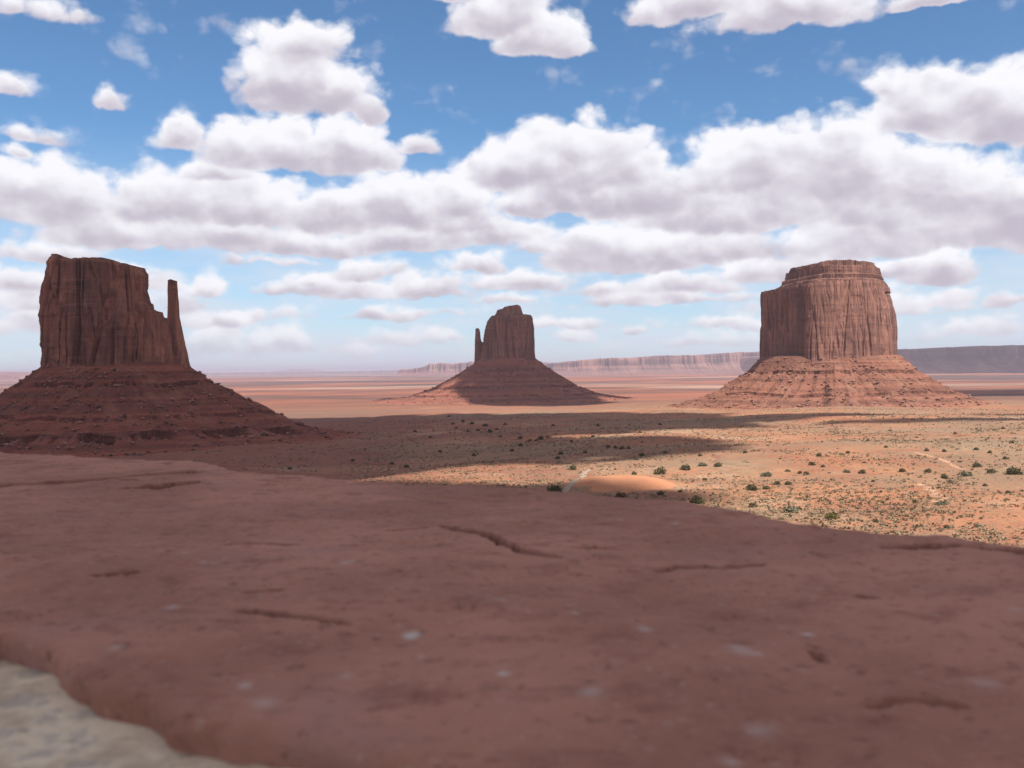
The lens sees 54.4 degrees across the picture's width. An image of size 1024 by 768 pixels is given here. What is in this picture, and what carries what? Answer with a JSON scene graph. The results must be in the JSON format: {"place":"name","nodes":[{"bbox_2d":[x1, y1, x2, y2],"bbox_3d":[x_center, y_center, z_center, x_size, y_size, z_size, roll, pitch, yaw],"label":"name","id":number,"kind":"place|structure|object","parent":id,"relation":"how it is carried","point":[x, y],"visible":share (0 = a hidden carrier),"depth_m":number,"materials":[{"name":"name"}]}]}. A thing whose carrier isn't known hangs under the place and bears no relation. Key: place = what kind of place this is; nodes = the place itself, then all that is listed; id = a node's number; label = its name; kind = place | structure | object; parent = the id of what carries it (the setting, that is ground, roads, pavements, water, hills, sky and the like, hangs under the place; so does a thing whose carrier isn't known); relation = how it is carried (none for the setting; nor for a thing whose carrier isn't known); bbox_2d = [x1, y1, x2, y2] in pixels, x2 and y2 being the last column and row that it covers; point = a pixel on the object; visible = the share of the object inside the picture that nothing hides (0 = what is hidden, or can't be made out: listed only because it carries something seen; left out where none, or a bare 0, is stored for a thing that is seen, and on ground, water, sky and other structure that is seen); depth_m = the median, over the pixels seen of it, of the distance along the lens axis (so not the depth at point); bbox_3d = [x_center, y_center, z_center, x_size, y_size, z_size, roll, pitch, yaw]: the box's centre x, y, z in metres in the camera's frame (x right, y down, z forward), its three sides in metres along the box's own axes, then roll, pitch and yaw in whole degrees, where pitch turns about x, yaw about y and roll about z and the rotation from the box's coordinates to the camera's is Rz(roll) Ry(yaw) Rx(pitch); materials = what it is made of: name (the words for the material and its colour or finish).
{"place":"outdoors","nodes":[
{"label":"outdoors","id":0,"kind":"place"},
{"bbox_2d":[0,372,31,380],"bbox_3d":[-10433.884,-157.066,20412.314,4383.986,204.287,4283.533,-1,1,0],"label":"distant mesa","id":1,"kind":"structure","parent":0,"point":[10,376],"depth_m":18979.04,"materials":[{"name":"stone"}]},
{"bbox_2d":[0,372,1023,546],"bbox_3d":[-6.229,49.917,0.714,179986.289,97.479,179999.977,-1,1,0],"label":"ground","id":2,"kind":"structure","parent":0,"point":[334,401],"depth_m":914.57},
{"bbox_2d":[0,254,360,457],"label":"butte","id":3,"kind":"object","parent":2,"relation":"on","point":[101,312],"visible":0.96,"depth_m":1159.38,"materials":[{"name":"stone"}]},
{"bbox_2d":[0,366,363,457],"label":"rubble","id":4,"kind":"object","parent":2,"relation":"on","point":[191,401],"visible":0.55,"depth_m":1107.95,"materials":[{"name":"brown stone"}]},
{"bbox_2d":[202,370,397,375],"bbox_3d":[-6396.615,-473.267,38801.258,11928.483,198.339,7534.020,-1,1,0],"label":"mesa","id":5,"kind":"structure","parent":2,"relation":"on","point":[304,373],"depth_m":35881.61,"materials":[{"name":"stone"}]},
{"bbox_2d":[395,361,550,375],"bbox_3d":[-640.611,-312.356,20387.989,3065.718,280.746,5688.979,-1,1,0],"label":"mesa","id":6,"kind":"structure","parent":2,"relation":"on","point":[440,369],"depth_m":18380.10,"materials":[{"name":"stone"}]},
{"bbox_2d":[364,360,636,404],"bbox_3d":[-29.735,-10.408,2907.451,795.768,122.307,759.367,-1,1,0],"label":"rubble","id":7,"kind":"object","parent":2,"relation":"on","point":[607,397],"visible":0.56,"depth_m":2752.81,"materials":[{"name":"brown stone"}]},
{"bbox_2d":[367,305,639,404],"bbox_3d":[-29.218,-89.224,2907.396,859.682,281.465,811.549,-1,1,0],"label":"butte","id":8,"kind":"object","parent":2,"relation":"on","point":[508,339],"visible":1,"depth_m":2795.18,"materials":[{"name":"stone"}]},
{"bbox_2d":[0,452,1023,767],"bbox_3d":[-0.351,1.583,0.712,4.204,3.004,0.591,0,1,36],"label":"rock ledge","id":9,"kind":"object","parent":2,"relation":"on","point":[172,614],"depth_m":0.35,"materials":[{"name":"stone"}]},
{"bbox_2d":[547,483,562,491],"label":"shrub","id":10,"kind":"object","parent":2,"relation":"on","point":[552,487],"visible":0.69,"depth_m":465.64,"materials":[{"name":"green plant"}]},
{"bbox_2d":[97,407,1023,546],"bbox_3d":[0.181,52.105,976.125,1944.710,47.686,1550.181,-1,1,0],"label":"scrub","id":11,"kind":"object","parent":2,"relation":"on","point":[900,510],"visible":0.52,"depth_m":586.68,"materials":[{"name":"green plant"}]},
{"bbox_2d":[568,464,576,469],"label":"shrub","id":12,"kind":"object","parent":2,"relation":"on","point":[572,467],"visible":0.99,"depth_m":607.73,"materials":[{"name":"green plant"}]},
{"bbox_2d":[614,492,625,496],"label":"shrub","id":13,"kind":"object","parent":2,"relation":"on","point":[619,495],"visible":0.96,"depth_m":442.46,"materials":[{"name":"green plant"}]},
{"bbox_2d":[545,352,759,375],"bbox_3d":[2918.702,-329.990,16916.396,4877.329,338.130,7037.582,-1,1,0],"label":"mesa","id":14,"kind":"structure","parent":2,"relation":"on","point":[723,363],"depth_m":14377.98,"materials":[{"name":"stone"}]},
{"bbox_2d":[653,466,665,474],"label":"shrub","id":15,"kind":"object","parent":2,"relation":"on","point":[660,471],"visible":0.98,"depth_m":575.16,"materials":[{"name":"green plant"}]},
{"bbox_2d":[680,463,689,469],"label":"shrub","id":16,"kind":"object","parent":2,"relation":"on","point":[685,467],"visible":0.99,"depth_m":590.36,"materials":[{"name":"green plant"}]},
{"bbox_2d":[689,495,704,503],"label":"shrub","id":17,"kind":"object","parent":2,"relation":"on","point":[697,500],"visible":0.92,"depth_m":413.59,"materials":[{"name":"green plant"}]},
{"bbox_2d":[745,483,757,490],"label":"shrub","id":18,"kind":"object","parent":2,"relation":"on","point":[749,486],"visible":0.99,"depth_m":465.76,"materials":[{"name":"green plant"}]},
{"bbox_2d":[748,503,757,507],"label":"shrub","id":19,"kind":"object","parent":2,"relation":"on","point":[753,504],"visible":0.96,"depth_m":405.81,"materials":[{"name":"green plant"}]},
{"bbox_2d":[759,471,772,476],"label":"shrub","id":20,"kind":"object","parent":2,"relation":"on","point":[768,473],"visible":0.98,"depth_m":540.37,"materials":[{"name":"green plant"}]},
{"bbox_2d":[782,505,801,512],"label":"shrub","id":21,"kind":"object","parent":2,"relation":"on","point":[792,509],"visible":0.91,"depth_m":378.00,"materials":[{"name":"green plant"}]},
{"bbox_2d":[657,356,1001,408],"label":"rubble","id":22,"kind":"object","parent":2,"relation":"on","point":[874,403],"visible":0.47,"depth_m":1759.33,"materials":[{"name":"brown stone"}]},
{"bbox_2d":[823,512,840,518],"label":"shrub","id":23,"kind":"object","parent":2,"relation":"on","point":[831,515],"visible":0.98,"depth_m":353.18,"materials":[{"name":"green plant"}]},
{"bbox_2d":[666,259,997,408],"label":"butte","id":24,"kind":"object","parent":2,"relation":"on","point":[827,311],"visible":0.94,"depth_m":1802.94,"materials":[{"name":"stone"}]},
{"bbox_2d":[740,345,1023,372],"bbox_3d":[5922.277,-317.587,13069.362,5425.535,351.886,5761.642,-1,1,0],"label":"mesa","id":25,"kind":"structure","parent":2,"relation":"on","point":[984,359],"depth_m":11356.09,"materials":[{"name":"stone"}]},
{"bbox_2d":[915,483,947,502],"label":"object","id":26,"kind":"object","parent":2,"relation":"on","point":[932,491],"visible":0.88,"depth_m":443.91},
{"bbox_2d":[913,452,965,469],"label":"dirt road","id":27,"kind":"structure","parent":2,"relation":"on","point":[945,461],"depth_m":600.15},
{"bbox_2d":[935,501,949,504],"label":"shrub","id":28,"kind":"object","parent":2,"relation":"on","point":[941,502],"visible":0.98,"depth_m":387.90,"materials":[{"name":"green plant"}]},
{"bbox_2d":[941,473,948,478],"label":"shrub","id":29,"kind":"object","parent":2,"relation":"on","point":[945,476],"visible":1,"depth_m":520.04,"materials":[{"name":"green plant"}]},
{"bbox_2d":[957,471,973,476],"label":"shrub","id":30,"kind":"object","parent":2,"relation":"on","point":[964,473],"visible":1,"depth_m":522.74,"materials":[{"name":"green plant"}]},
{"bbox_2d":[972,462,980,466],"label":"shrub","id":31,"kind":"object","parent":2,"relation":"on","point":[976,464],"visible":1,"depth_m":563.24,"materials":[{"name":"green plant"}]},
{"bbox_2d":[986,468,995,472],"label":"shrub","id":32,"kind":"object","parent":2,"relation":"on","point":[991,470],"visible":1,"depth_m":530.78,"materials":[{"name":"green plant"}]},
{"bbox_2d":[1006,466,1023,474],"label":"shrub","id":33,"kind":"object","parent":2,"relation":"on","point":[1012,471],"visible":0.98,"depth_m":521.22,"materials":[{"name":"green plant"}]},
{"bbox_2d":[0,0,1023,372],"label":"sky","id":34,"kind":"structure","parent":0,"point":[327,185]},
{"bbox_2d":[561,470,590,491],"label":"road","id":35,"kind":"structure","parent":0,"point":[568,487],"depth_m":490.62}
]}

